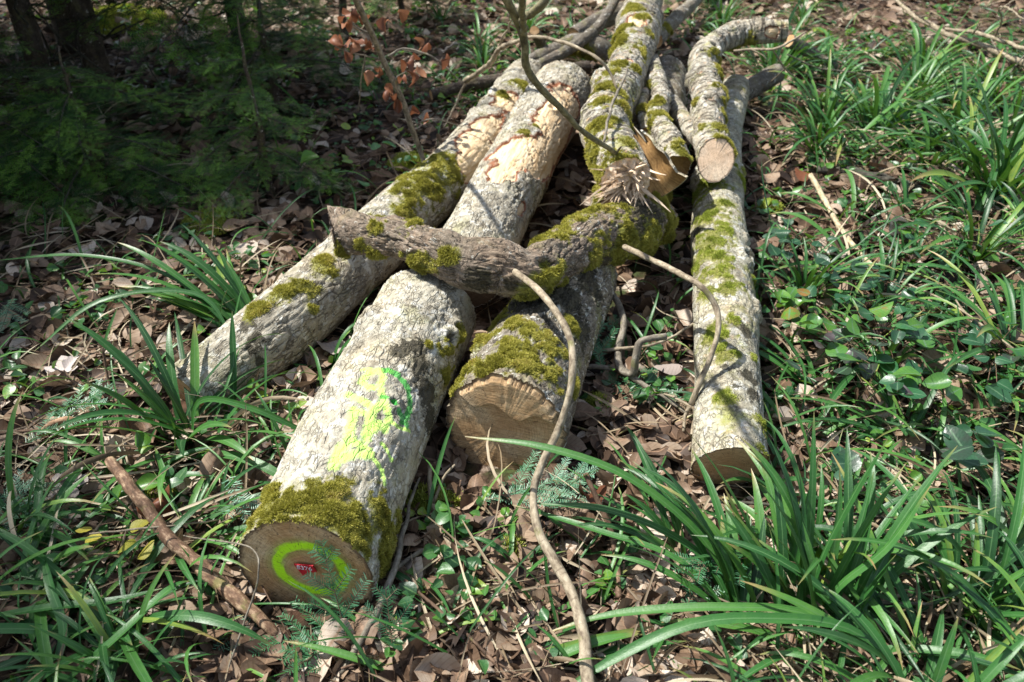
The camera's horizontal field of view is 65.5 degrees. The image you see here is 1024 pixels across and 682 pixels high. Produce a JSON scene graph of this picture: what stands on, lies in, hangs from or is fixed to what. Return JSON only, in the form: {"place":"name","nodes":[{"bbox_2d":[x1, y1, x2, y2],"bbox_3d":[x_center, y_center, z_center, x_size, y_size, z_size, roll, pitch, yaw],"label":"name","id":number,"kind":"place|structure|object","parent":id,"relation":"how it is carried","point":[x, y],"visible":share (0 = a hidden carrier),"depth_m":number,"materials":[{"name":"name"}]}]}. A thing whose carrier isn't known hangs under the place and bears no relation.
{"place":"outdoors","nodes":[
{"label":"outdoors","id":0,"kind":"place"},
{"bbox_2d":[0,0,1023,681],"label":"ground","id":1,"kind":"structure","parent":0,"point":[496,304],"depth_m":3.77,"materials":[{"name":"brown plant"}]},
{"bbox_2d":[0,28,83,112],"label":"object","id":2,"kind":"object","parent":1,"relation":"on","point":[12,57],"visible":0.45,"depth_m":4.27,"materials":[{"name":"green plant"}]},
{"bbox_2d":[0,493,110,660],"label":"sedge tussock","id":3,"kind":"object","parent":1,"relation":"on","point":[10,579],"visible":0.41,"depth_m":1.67,"materials":[{"name":"plant"}]},
{"bbox_2d":[0,391,119,559],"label":"sedge tussock","id":4,"kind":"object","parent":1,"relation":"on","point":[9,477],"visible":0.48,"depth_m":1.83,"materials":[{"name":"plant"}]},
{"bbox_2d":[5,0,121,115],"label":"conifer","id":5,"kind":"object","parent":1,"relation":"on","point":[26,27],"visible":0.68,"depth_m":4.08,"materials":[{"name":"brown plant"}]},
{"bbox_2d":[3,547,130,681],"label":"sedge tussock","id":6,"kind":"object","parent":1,"relation":"on","point":[62,677],"visible":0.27,"depth_m":1.63,"materials":[{"name":"plant"}]},
{"bbox_2d":[25,379,113,442],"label":"fir twig","id":7,"kind":"object","parent":1,"relation":"on","point":[75,400],"visible":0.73,"depth_m":2.14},
{"bbox_2d":[0,23,144,235],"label":"young fir","id":8,"kind":"object","parent":1,"relation":"on","point":[7,124],"visible":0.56,"depth_m":3.28,"materials":[{"name":"green plant"}]},
{"bbox_2d":[7,454,155,681],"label":"sedge tussock","id":9,"kind":"object","parent":1,"relation":"on","point":[42,643],"visible":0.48,"depth_m":1.74,"materials":[{"name":"green grass blades"}]},
{"bbox_2d":[0,555,196,681],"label":"sedge tussock","id":10,"kind":"object","parent":1,"relation":"on","point":[97,629],"visible":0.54,"depth_m":1.54,"materials":[{"name":"plant"}]},
{"bbox_2d":[0,0,225,105],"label":"conifer","id":11,"kind":"object","parent":1,"relation":"on","point":[94,51],"visible":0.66,"depth_m":4.21,"materials":[{"name":"brown plant"}]},
{"bbox_2d":[75,519,153,559],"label":"yellow leaved seedling","id":12,"kind":"object","parent":1,"relation":"on","point":[145,552],"visible":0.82,"depth_m":1.74,"materials":[{"name":"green plant"}]},
{"bbox_2d":[0,45,254,236],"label":"young fir","id":13,"kind":"object","parent":1,"relation":"on","point":[86,137],"visible":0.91,"depth_m":3.31,"materials":[{"name":"green plant"}]},
{"bbox_2d":[42,425,230,529],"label":"sedge tussock","id":14,"kind":"object","parent":1,"relation":"on","point":[174,459],"visible":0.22,"depth_m":2.00,"materials":[{"name":"plant"}]},
{"bbox_2d":[0,496,273,681],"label":"sedge tussock","id":15,"kind":"object","parent":1,"relation":"on","point":[120,632],"visible":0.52,"depth_m":1.57,"materials":[{"name":"plant"}]},
{"bbox_2d":[32,447,270,616],"bbox_3d":[-0.773,0.419,1.812,0.645,0.150,0.540,-8,36,-12],"label":"sedge tussock","id":16,"kind":"object","parent":1,"relation":"on","point":[182,564],"visible":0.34,"depth_m":1.80,"materials":[{"name":"plant"}]},
{"bbox_2d":[2,0,311,87],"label":"conifer","id":17,"kind":"object","parent":1,"relation":"on","point":[232,10],"visible":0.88,"depth_m":3.93,"materials":[{"name":"green plant"}]},
{"bbox_2d":[135,430,186,489],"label":"green seedling","id":18,"kind":"object","parent":1,"relation":"on","point":[142,440],"visible":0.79,"depth_m":1.91,"materials":[{"name":"green plant"}]},
{"bbox_2d":[25,297,318,504],"bbox_3d":[-0.851,0.130,2.058,0.786,0.351,0.737,0,35,0],"label":"sedge tussock","id":19,"kind":"object","parent":1,"relation":"on","point":[150,397],"visible":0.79,"depth_m":2.05,"materials":[{"name":"plant"}]},
{"bbox_2d":[2,225,357,349],"bbox_3d":[-1.129,-0.187,2.596,1.283,0.276,0.672,0,35,0],"label":"sedge tussock","id":20,"kind":"object","parent":1,"relation":"on","point":[171,295],"visible":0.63,"depth_m":2.55,"materials":[{"name":"plant"}]},
{"bbox_2d":[104,456,278,635],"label":"peeling branch","id":21,"kind":"object","parent":1,"relation":"on","point":[238,599],"visible":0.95,"depth_m":1.68,"materials":[{"name":"wood"}]},
{"bbox_2d":[173,14,368,224],"bbox_3d":[-1.034,-0.924,3.280,0.735,0.811,0.666,-18,39,-23],"label":"young fir","id":22,"kind":"object","parent":1,"relation":"on","point":[263,160],"visible":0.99,"depth_m":3.24,"materials":[{"name":"green plant"}]},
{"bbox_2d":[150,0,420,120],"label":"young fir","id":23,"kind":"object","parent":1,"relation":"on","point":[264,45],"visible":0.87,"depth_m":4.04,"materials":[{"name":"green plant"}]},
{"bbox_2d":[248,596,353,674],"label":"fir twig","id":24,"kind":"object","parent":1,"relation":"on","point":[274,642],"visible":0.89,"depth_m":1.59,"materials":[{"name":"plant"}]},
{"bbox_2d":[301,539,372,639],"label":"fir twig","id":25,"kind":"object","parent":1,"relation":"on","point":[324,556],"visible":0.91,"depth_m":1.57,"materials":[{"name":"plant"}]},
{"bbox_2d":[238,268,475,610],"bbox_3d":[-0.338,0.193,1.995,0.325,0.328,0.961,6,35,9],"label":"marked log","id":26,"kind":"object","parent":1,"relation":"on","point":[345,473],"visible":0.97,"depth_m":1.75,"materials":[{"name":"grey wood"}]},
{"bbox_2d":[175,58,542,416],"bbox_3d":[-0.344,-0.613,3.248,0.371,0.346,2.841,12,37,17],"label":"mossy grey log","id":27,"kind":"object","parent":1,"relation":"on","point":[320,292],"visible":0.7,"depth_m":2.50,"materials":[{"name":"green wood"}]},
{"bbox_2d":[330,477,436,681],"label":"bottom stick","id":28,"kind":"object","parent":1,"relation":"on","point":[397,565],"visible":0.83,"depth_m":1.67,"materials":[{"name":"wood"}]},
{"bbox_2d":[360,583,414,645],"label":"fir twig","id":29,"kind":"object","parent":1,"relation":"on","point":[395,622],"visible":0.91,"depth_m":1.56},
{"bbox_2d":[326,0,464,161],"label":"beech sapling","id":30,"kind":"object","parent":1,"relation":"on","point":[336,41],"visible":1,"depth_m":3.12,"materials":[{"name":"orange plant"}]},
{"bbox_2d":[48,3,785,559],"bbox_3d":[-1.640,-0.984,3.861,5.916,0.106,2.627,27,43,33],"label":"ground moss","id":31,"kind":"object","parent":1,"relation":"on","point":[420,497],"visible":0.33,"depth_m":3.19,"materials":[{"name":"plant"}]},
{"bbox_2d":[270,566,685,670],"bbox_3d":[-0.083,0.641,1.534,0.866,0.080,0.526,0,35,0],"label":"sedge tussock","id":32,"kind":"object","parent":1,"relation":"on","point":[570,647],"visible":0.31,"depth_m":1.57,"materials":[{"name":"plant"}]},
{"bbox_2d":[429,60,590,99],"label":"dark fallen branch","id":33,"kind":"object","parent":1,"relation":"on","point":[481,82],"visible":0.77,"depth_m":4.44,"materials":[{"name":"wood"}]},
{"bbox_2d":[0,0,1023,681],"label":"dry straw","id":34,"kind":"object","parent":1,"relation":"on","point":[694,676],"visible":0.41,"depth_m":2.03,"materials":[{"name":"plant"}]},
{"bbox_2d":[0,0,1023,681],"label":"fine twigs","id":35,"kind":"object","parent":1,"relation":"on","point":[444,402],"visible":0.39,"depth_m":2.09,"materials":[{"name":"wood"}]},
{"bbox_2d":[0,0,1023,681],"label":"ground cover","id":36,"kind":"object","parent":1,"relation":"on","point":[440,514],"visible":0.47,"depth_m":2.37,"materials":[{"name":"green plant"}]},
{"bbox_2d":[443,60,590,306],"bbox_3d":[0.039,-0.731,3.229,0.312,0.317,1.791,8,36,11],"label":"peeled log","id":37,"kind":"object","parent":1,"relation":"on","point":[505,190],"visible":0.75,"depth_m":3.00,"materials":[{"name":"beige wood"}]},
{"bbox_2d":[469,521,577,589],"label":"sedge tussock","id":38,"kind":"object","parent":1,"relation":"on","point":[497,547],"visible":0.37,"depth_m":1.75,"materials":[{"name":"plant"}]},
{"bbox_2d":[446,264,617,473],"bbox_3d":[0.090,-0.018,2.323,0.323,0.334,0.886,9,36,12],"label":"mossy short log","id":39,"kind":"object","parent":1,"relation":"on","point":[511,381],"visible":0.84,"depth_m":2.02,"materials":[{"name":"grey wood"}]},
{"bbox_2d":[482,449,597,506],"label":"fir twig","id":40,"kind":"object","parent":1,"relation":"on","point":[553,480],"visible":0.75,"depth_m":1.92,"materials":[{"name":"plant"}]},
{"bbox_2d":[512,268,594,681],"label":"arching stick","id":41,"kind":"object","parent":1,"relation":"on","point":[584,640],"visible":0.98,"depth_m":1.73,"materials":[{"name":"wood"}]},
{"bbox_2d":[529,33,611,62],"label":"knotty grey branch","id":42,"kind":"object","parent":1,"relation":"on","point":[598,46],"visible":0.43,"depth_m":4.73,"materials":[{"name":"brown wood"}]},
{"bbox_2d":[536,0,619,65],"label":"curved grey branch","id":43,"kind":"object","parent":1,"relation":"on","point":[597,27],"visible":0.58,"depth_m":4.70,"materials":[{"name":"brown wood"}]},
{"bbox_2d":[590,55,686,205],"bbox_3d":[0.620,-0.907,3.528,0.303,0.296,1.737,8,36,12],"label":"buried trunk","id":44,"kind":"object","parent":1,"relation":"on","point":[673,67],"visible":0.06,"depth_m":3.84,"materials":[{"name":"grey wood"}]},
{"bbox_2d":[327,190,678,301],"bbox_3d":[0.085,-0.281,2.484,1.236,0.383,0.661,-11,37,-16],"label":"crooked branch","id":45,"kind":"object","parent":44,"relation":"on","point":[592,237],"visible":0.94,"depth_m":2.29,"materials":[{"name":"brown wood"}]},
{"bbox_2d":[579,0,668,213],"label":"shattered trunk","id":46,"kind":"object","parent":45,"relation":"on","point":[624,173],"visible":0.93,"depth_m":2.97,"materials":[{"name":"grey wood"}]},
{"bbox_2d":[443,19,617,127],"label":"lichen twig","id":47,"kind":"object","parent":46,"relation":"on","point":[487,65],"visible":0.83,"depth_m":3.51,"materials":[{"name":"wood"}]},
{"bbox_2d":[502,0,621,154],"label":"arching sapling","id":48,"kind":"object","parent":46,"relation":"on","point":[519,16],"visible":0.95,"depth_m":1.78,"materials":[{"name":"wood"}]},
{"bbox_2d":[626,53,693,199],"bbox_3d":[0.623,-0.959,3.233,0.244,0.212,1.451,6,36,9],"label":"torn limb","id":49,"kind":"object","parent":45,"relation":"on","point":[665,149],"visible":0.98,"depth_m":2.84,"materials":[{"name":"grey wood"}]},
{"bbox_2d":[565,426,726,613],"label":"sedge tussock","id":50,"kind":"object","parent":1,"relation":"on","point":[649,536],"visible":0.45,"depth_m":1.79,"materials":[{"name":"plant"}]},
{"bbox_2d":[613,291,684,412],"bbox_3d":[0.349,-0.007,2.344,0.130,0.140,0.587,-10,36,-13],"label":"crooked root","id":51,"kind":"object","parent":1,"relation":"on","point":[631,373],"visible":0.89,"depth_m":2.27,"materials":[{"name":"wood"}]},
{"bbox_2d":[465,436,858,681],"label":"sedge tussock","id":52,"kind":"object","parent":1,"relation":"on","point":[728,561],"visible":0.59,"depth_m":1.67,"materials":[{"name":"plant"}]},
{"bbox_2d":[657,0,703,48],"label":"leaning far branch","id":53,"kind":"object","parent":1,"relation":"on","point":[676,18],"visible":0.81,"depth_m":5.40,"materials":[{"name":"grey plant"}]},
{"bbox_2d":[689,74,769,484],"bbox_3d":[0.808,-0.505,3.066,0.264,0.226,2.900,7,36,10],"label":"slim pole log","id":54,"kind":"object","parent":1,"relation":"on","point":[729,406],"visible":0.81,"depth_m":2.31,"materials":[{"name":"grey wood"}]},
{"bbox_2d":[622,244,721,450],"bbox_3d":[0.465,-0.055,2.247,0.135,0.326,0.712,-5,35,-7],"label":"hooked stick","id":55,"kind":"object","parent":54,"relation":"on","point":[696,283],"visible":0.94,"depth_m":2.10,"materials":[{"name":"wood"}]},
{"bbox_2d":[684,17,788,181],"bbox_3d":[0.926,-1.156,3.560,0.418,0.255,1.621,13,37,18],"label":"bent pole","id":56,"kind":"object","parent":54,"relation":"on","point":[716,152],"visible":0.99,"depth_m":3.45,"materials":[{"name":"grey wood"}]},
{"bbox_2d":[669,94,693,145],"bbox_3d":[0.731,-0.925,3.357,0.094,0.089,0.522,-3,35,-5],"label":"forked limb","id":57,"kind":"object","parent":56,"relation":"on","point":[680,115],"visible":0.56,"depth_m":3.32,"materials":[{"name":"beige plant"}]},
{"bbox_2d":[748,64,784,100],"bbox_3d":[1.304,-1.359,4.210,0.319,0.163,0.107,-24,42,-30],"label":"short grey log","id":58,"kind":"object","parent":54,"relation":"on","point":[759,81],"visible":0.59,"depth_m":4.18,"materials":[{"name":"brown wood"}]},
{"bbox_2d":[548,452,963,681],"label":"sedge tussock","id":59,"kind":"object","parent":1,"relation":"on","point":[804,613],"visible":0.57,"depth_m":1.54,"materials":[{"name":"green grass blades"}]},
{"bbox_2d":[724,0,849,88],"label":"sedge tussock","id":60,"kind":"object","parent":1,"relation":"on","point":[787,59],"visible":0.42,"depth_m":4.72,"materials":[{"name":"plant"}]},
{"bbox_2d":[762,218,837,266],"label":"bramble","id":61,"kind":"object","parent":1,"relation":"on","point":[822,259],"visible":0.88,"depth_m":2.74,"materials":[{"name":"green plant"}]},
{"bbox_2d":[774,287,836,333],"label":"bramble","id":62,"kind":"object","parent":1,"relation":"on","point":[812,321],"visible":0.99,"depth_m":2.41,"materials":[{"name":"green plant"}]},
{"bbox_2d":[667,373,945,512],"bbox_3d":[0.780,0.232,2.126,0.738,0.154,0.618,26,42,32],"label":"sedge tussock","id":63,"kind":"object","parent":1,"relation":"on","point":[840,387],"visible":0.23,"depth_m":2.17,"materials":[{"name":"plant"}]},
{"bbox_2d":[752,220,897,314],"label":"sedge tussock","id":64,"kind":"object","parent":1,"relation":"on","point":[811,279],"visible":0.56,"depth_m":2.63,"materials":[{"name":"plant"}]},
{"bbox_2d":[771,100,882,161],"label":"sedge tussock","id":65,"kind":"object","parent":1,"relation":"on","point":[810,123],"visible":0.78,"depth_m":3.68,"materials":[{"name":"plant"}]},
{"bbox_2d":[762,48,900,151],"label":"sedge tussock","id":66,"kind":"object","parent":1,"relation":"on","point":[833,101],"visible":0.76,"depth_m":4.00,"materials":[{"name":"plant"}]},
{"bbox_2d":[675,418,991,681],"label":"sedge tussock","id":67,"kind":"object","parent":1,"relation":"on","point":[882,618],"visible":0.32,"depth_m":1.64,"materials":[{"name":"plant"}]},
{"bbox_2d":[785,328,888,379],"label":"bramble","id":68,"kind":"object","parent":1,"relation":"on","point":[867,370],"visible":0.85,"depth_m":2.21,"materials":[{"name":"green plant"}]},
{"bbox_2d":[661,496,1019,681],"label":"sedge tussock","id":69,"kind":"object","parent":1,"relation":"on","point":[956,653],"visible":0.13,"depth_m":1.53,"materials":[{"name":"plant"}]},
{"bbox_2d":[689,415,995,681],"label":"sedge tussock","id":70,"kind":"object","parent":1,"relation":"on","point":[787,514],"visible":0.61,"depth_m":1.60,"materials":[{"name":"green grass blades"}]},
{"bbox_2d":[759,324,937,442],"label":"sedge tussock","id":71,"kind":"object","parent":1,"relation":"on","point":[777,360],"visible":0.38,"depth_m":2.34,"materials":[{"name":"plant"}]},
{"bbox_2d":[751,94,947,167],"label":"sedge tussock","id":72,"kind":"object","parent":1,"relation":"on","point":[841,138],"visible":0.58,"depth_m":3.80,"materials":[{"name":"plant"}]},
{"bbox_2d":[778,169,928,260],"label":"sedge tussock","id":73,"kind":"object","parent":1,"relation":"on","point":[853,191],"visible":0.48,"depth_m":3.14,"materials":[{"name":"plant"}]},
{"bbox_2d":[795,260,915,306],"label":"bramble","id":74,"kind":"object","parent":1,"relation":"on","point":[869,284],"visible":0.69,"depth_m":2.54,"materials":[{"name":"green plant"}]},
{"bbox_2d":[772,212,980,319],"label":"sedge tussock","id":75,"kind":"object","parent":1,"relation":"on","point":[910,251],"visible":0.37,"depth_m":2.76,"materials":[{"name":"plant"}]},
{"bbox_2d":[825,301,936,372],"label":"bramble","id":76,"kind":"object","parent":1,"relation":"on","point":[911,329],"visible":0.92,"depth_m":2.28,"materials":[{"name":"green plant"}]},
{"bbox_2d":[784,291,983,385],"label":"sedge tussock","id":77,"kind":"object","parent":1,"relation":"on","point":[893,347],"visible":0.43,"depth_m":2.39,"materials":[{"name":"plant"}]},
{"bbox_2d":[804,65,963,136],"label":"sedge tussock","id":78,"kind":"object","parent":1,"relation":"on","point":[864,90],"visible":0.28,"depth_m":4.09,"materials":[{"name":"plant"}]},
{"bbox_2d":[809,50,967,151],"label":"sedge tussock","id":79,"kind":"object","parent":1,"relation":"on","point":[876,108],"visible":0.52,"depth_m":3.94,"materials":[{"name":"plant"}]},
{"bbox_2d":[767,335,1010,496],"bbox_3d":[1.089,0.151,2.232,0.576,0.169,0.632,18,39,24],"label":"sedge tussock","id":80,"kind":"object","parent":1,"relation":"on","point":[890,400],"visible":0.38,"depth_m":2.20,"materials":[{"name":"plant"}]},
{"bbox_2d":[758,586,1023,681],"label":"sedge tussock","id":81,"kind":"object","parent":1,"relation":"on","point":[936,668],"visible":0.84,"depth_m":1.49,"materials":[{"name":"plant"}]},
{"bbox_2d":[837,234,963,329],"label":"sedge tussock","id":82,"kind":"object","parent":1,"relation":"on","point":[900,274],"visible":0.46,"depth_m":2.66,"materials":[{"name":"plant"}]},
{"bbox_2d":[845,167,959,229],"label":"sedge tussock","id":83,"kind":"object","parent":1,"relation":"on","point":[905,184],"visible":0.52,"depth_m":3.15,"materials":[{"name":"plant"}]},
{"bbox_2d":[849,48,979,104],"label":"sedge tussock","id":84,"kind":"object","parent":1,"relation":"on","point":[927,81],"visible":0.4,"depth_m":4.36,"materials":[{"name":"plant"}]},
{"bbox_2d":[815,437,1023,681],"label":"sedge tussock","id":85,"kind":"object","parent":1,"relation":"on","point":[989,546],"visible":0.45,"depth_m":1.69,"materials":[{"name":"green grass blades"}]},
{"bbox_2d":[879,359,962,400],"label":"bramble","id":86,"kind":"object","parent":1,"relation":"on","point":[902,381],"visible":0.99,"depth_m":2.12,"materials":[{"name":"green plant"}]},
{"bbox_2d":[842,395,1002,525],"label":"sedge tussock","id":87,"kind":"object","parent":1,"relation":"on","point":[973,500],"visible":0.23,"depth_m":2.11,"materials":[{"name":"plant"}]},
{"bbox_2d":[870,19,991,88],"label":"sedge tussock","id":88,"kind":"object","parent":1,"relation":"on","point":[918,42],"visible":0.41,"depth_m":4.66,"materials":[{"name":"plant"}]},
{"bbox_2d":[848,95,1014,163],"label":"sedge tussock","id":89,"kind":"object","parent":1,"relation":"on","point":[932,134],"visible":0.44,"depth_m":3.77,"materials":[{"name":"plant"}]},
{"bbox_2d":[871,107,1014,194],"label":"sedge tussock","id":90,"kind":"object","parent":1,"relation":"on","point":[935,157],"visible":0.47,"depth_m":3.60,"materials":[{"name":"plant"}]},
{"bbox_2d":[865,41,1023,135],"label":"sedge tussock","id":91,"kind":"object","parent":1,"relation":"on","point":[990,90],"visible":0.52,"depth_m":4.07,"materials":[{"name":"plant"}]},
{"bbox_2d":[876,54,1023,235],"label":"sedge tussock","id":92,"kind":"object","parent":1,"relation":"on","point":[1010,168],"visible":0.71,"depth_m":3.29,"materials":[{"name":"plant"}]},
{"bbox_2d":[879,470,1023,681],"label":"sedge tussock","id":93,"kind":"object","parent":1,"relation":"on","point":[998,599],"visible":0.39,"depth_m":1.66,"materials":[{"name":"plant"}]},
{"bbox_2d":[880,97,1023,175],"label":"sedge tussock","id":94,"kind":"object","parent":1,"relation":"on","point":[976,128],"visible":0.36,"depth_m":3.67,"materials":[{"name":"plant"}]},
{"bbox_2d":[882,159,1023,287],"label":"sedge tussock","id":95,"kind":"object","parent":1,"relation":"on","point":[1001,232],"visible":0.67,"depth_m":2.84,"materials":[{"name":"plant"}]},
{"bbox_2d":[891,244,1023,404],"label":"sedge tussock","id":96,"kind":"object","parent":1,"relation":"on","point":[1009,293],"visible":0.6,"depth_m":2.47,"materials":[{"name":"plant"}]},
{"bbox_2d":[894,158,1022,239],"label":"sedge tussock","id":97,"kind":"object","parent":1,"relation":"on","point":[943,184],"visible":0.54,"depth_m":3.26,"materials":[{"name":"plant"}]},
{"bbox_2d":[898,216,1018,266],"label":"bramble","id":98,"kind":"object","parent":1,"relation":"on","point":[911,237],"visible":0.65,"depth_m":2.79,"materials":[{"name":"green plant"}]},
{"bbox_2d":[893,327,1023,418],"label":"sedge tussock","id":99,"kind":"object","parent":1,"relation":"on","point":[974,384],"visible":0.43,"depth_m":2.29,"materials":[{"name":"plant"}]},
{"bbox_2d":[894,0,1023,66],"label":"dead branch","id":100,"kind":"object","parent":1,"relation":"on","point":[979,44],"visible":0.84,"depth_m":4.96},
{"bbox_2d":[940,424,1004,467],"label":"bramble","id":101,"kind":"object","parent":1,"relation":"on","point":[963,453],"visible":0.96,"depth_m":1.92,"materials":[{"name":"green plant"}]},
{"bbox_2d":[936,464,1023,624],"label":"sedge tussock","id":102,"kind":"object","parent":1,"relation":"on","point":[1003,527],"visible":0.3,"depth_m":1.71,"materials":[{"name":"plant"}]},
{"bbox_2d":[939,531,1023,680],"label":"sedge tussock","id":103,"kind":"object","parent":1,"relation":"on","point":[993,612],"visible":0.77,"depth_m":1.60,"materials":[{"name":"plant"}]},
{"bbox_2d":[950,320,1023,402],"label":"bramble","id":104,"kind":"object","parent":1,"relation":"on","point":[1003,390],"visible":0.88,"depth_m":2.23,"materials":[{"name":"green plant"}]},
{"bbox_2d":[0,0,1023,681],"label":"loose grass","id":105,"kind":"structure","parent":0,"point":[916,634],"depth_m":1.95,"materials":[{"name":"plant"}]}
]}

